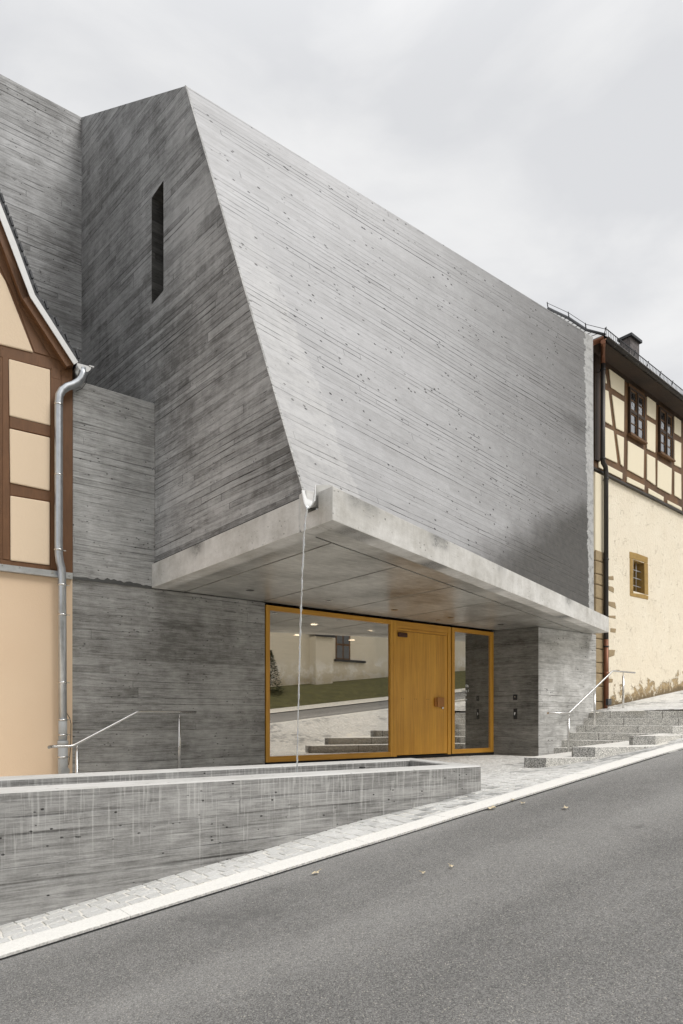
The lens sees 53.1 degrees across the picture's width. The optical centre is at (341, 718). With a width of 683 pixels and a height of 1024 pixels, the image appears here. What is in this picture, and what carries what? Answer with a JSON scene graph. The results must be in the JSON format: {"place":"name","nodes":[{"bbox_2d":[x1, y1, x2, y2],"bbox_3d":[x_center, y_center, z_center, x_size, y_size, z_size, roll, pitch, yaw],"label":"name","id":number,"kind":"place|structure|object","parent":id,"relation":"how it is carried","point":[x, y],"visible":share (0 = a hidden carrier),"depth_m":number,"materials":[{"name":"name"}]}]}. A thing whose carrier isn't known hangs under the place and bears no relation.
{"place":"outdoors","nodes":[
{"label":"outdoors","id":0,"kind":"place"},
{"bbox_2d":[0,738,682,943],"bbox_3d":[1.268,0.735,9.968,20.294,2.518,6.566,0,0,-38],"label":"cobbled forecourt","id":1,"kind":"structure","parent":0,"point":[501,772],"depth_m":5.96,"materials":[{"name":"stone"}]},
{"bbox_2d":[47,710,195,772],"bbox_3d":[-3.109,0.702,9.939,2.320,1.656,0.381,0,0,-38],"label":"handrail","id":2,"kind":"object","parent":1,"relation":"on","point":[76,744],"visible":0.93,"depth_m":10.04,"materials":[{"name":"silver metal"}]},
{"bbox_2d":[0,758,480,924],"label":"fountain trough","id":3,"kind":"object","parent":1,"relation":"on","point":[69,839],"visible":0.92,"depth_m":5.43,"materials":[{"name":"concrete"}]},
{"bbox_2d":[547,670,635,751],"bbox_3d":[5.955,-0.160,16.048,3.701,2.041,0.063,0,0,-39],"label":"handrail","id":4,"kind":"object","parent":1,"relation":"on","point":[575,706],"visible":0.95,"depth_m":16.01,"materials":[{"name":"silver metal"}]},
{"bbox_2d":[0,750,682,1023],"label":"road","id":5,"kind":"structure","parent":0,"point":[545,907],"depth_m":3.80,"materials":[{"name":"grey asphalt"}]},
{"bbox_2d":[0,743,682,957],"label":"kerb","id":6,"kind":"structure","parent":5,"relation":"on","point":[22,944],"depth_m":5.28,"materials":[{"name":"concrete"}]},
{"bbox_2d":[0,749,682,959],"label":"road joint seal","id":7,"kind":"object","parent":5,"relation":"on","point":[284,871],"visible":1,"depth_m":5.02,"materials":[{"name":"black"}]},
{"bbox_2d":[0,0,682,393],"label":"sky","id":8,"kind":"structure","parent":0,"point":[539,142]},
{"bbox_2d":[596,690,682,711],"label":"cobbled upper pavement","id":9,"kind":"structure","parent":0,"point":[672,700],"depth_m":17.23,"materials":[{"name":"stone"}]},
{"bbox_2d":[606,699,612,709],"bbox_3d":[6.575,-0.354,16.758,0.254,0.271,0.066,0,0,-38],"label":"floodlight","id":10,"kind":"object","parent":9,"relation":"on","point":[608,702],"visible":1,"depth_m":16.70,"materials":[{"name":"black metal"}]},
{"bbox_3d":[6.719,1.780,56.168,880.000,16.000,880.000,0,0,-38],"label":"ground","id":11,"kind":"structure","parent":0,"visible":0},
{"bbox_2d":[0,192,93,776],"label":"half timbered house","id":12,"kind":"structure","parent":11,"relation":"on","point":[43,373],"depth_m":9.70,"materials":[{"name":"beige paint"}]},
{"bbox_2d":[0,74,608,772],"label":"concrete museum","id":13,"kind":"structure","parent":11,"relation":"on","point":[260,330],"depth_m":11.16,"materials":[{"name":"grey concrete"}]},
{"bbox_2d":[152,180,163,303],"bbox_3d":[-2.669,-7.450,10.877,0.550,1.700,0.460,0,0,-38],"label":"slot window","id":14,"kind":"structure","parent":13,"relation":"in","point":[158,198],"depth_m":10.95,"materials":[{"name":"glass"}]},
{"bbox_2d":[301,485,331,508],"bbox_3d":[-0.319,-2.344,7.298,0.322,0.395,0.630,0,0,19],"label":"water spout","id":15,"kind":"object","parent":13,"relation":"attached to","point":[314,502],"visible":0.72,"depth_m":7.32,"materials":[{"name":"metal"}]},
{"bbox_2d":[296,506,308,771],"bbox_3d":[-0.396,-0.748,6.968,0.140,2.857,0.034,0,0,-16],"label":"water jet","id":16,"kind":"object","parent":15,"relation":"attached to","point":[303,546],"visible":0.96,"depth_m":6.96,"materials":[{"name":"white"}]},
{"bbox_2d":[265,605,390,762],"bbox_3d":[-0.194,-0.622,13.052,2.979,2.795,0.090,0,0,-38],"label":"window","id":17,"kind":"structure","parent":13,"relation":"in","point":[344,685],"depth_m":12.96,"materials":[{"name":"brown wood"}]},
{"bbox_2d":[389,620,393,756],"bbox_3d":[1.011,-0.622,13.999,0.085,2.795,0.090,0,0,-38],"label":"window frame","id":18,"kind":"structure","parent":13,"relation":"in","point":[391,626],"depth_m":13.97,"materials":[{"name":"brown wood"}]},
{"bbox_2d":[397,631,446,754],"bbox_3d":[1.727,-0.529,14.528,1.509,2.569,0.145,0,0,-38],"label":"door","id":19,"kind":"structure","parent":13,"relation":"in","point":[421,658],"depth_m":14.50,"materials":[{"name":"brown wood"}]},
{"bbox_2d":[451,627,490,753],"bbox_3d":[2.936,-0.622,15.513,1.324,2.795,0.090,0,0,-38],"label":"window","id":20,"kind":"structure","parent":13,"relation":"in","point":[470,649],"depth_m":15.50,"materials":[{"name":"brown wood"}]},
{"bbox_2d":[490,632,493,751],"bbox_3d":[3.491,-0.622,15.949,0.085,2.795,0.090,0,0,-38],"label":"window frame","id":21,"kind":"structure","parent":13,"relation":"in","point":[492,633],"depth_m":15.92,"materials":[{"name":"brown wood"}]},
{"bbox_2d":[524,711,682,767],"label":"granite steps","id":22,"kind":"structure","parent":11,"relation":"on","point":[610,733],"depth_m":15.30,"materials":[{"name":"grey stone"}]},
{"bbox_2d":[547,302,682,710],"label":"old timbered building","id":23,"kind":"structure","parent":11,"relation":"on","point":[638,486],"depth_m":18.61,"materials":[{"name":"beige paint"}]},
{"bbox_2d":[628,381,647,444],"bbox_3d":[8.077,-8.368,18.631,1.007,1.515,0.110,0,0,-42],"label":"window","id":24,"kind":"structure","parent":23,"relation":"in","point":[636,398],"depth_m":18.62,"materials":[{"name":"brown wood"}]},
{"bbox_2d":[658,401,675,462],"bbox_3d":[9.475,-8.383,19.902,0.991,1.566,0.110,0,0,-42],"label":"window","id":25,"kind":"structure","parent":23,"relation":"in","point":[665,418],"depth_m":19.88,"materials":[{"name":"brown wood"}]}
]}

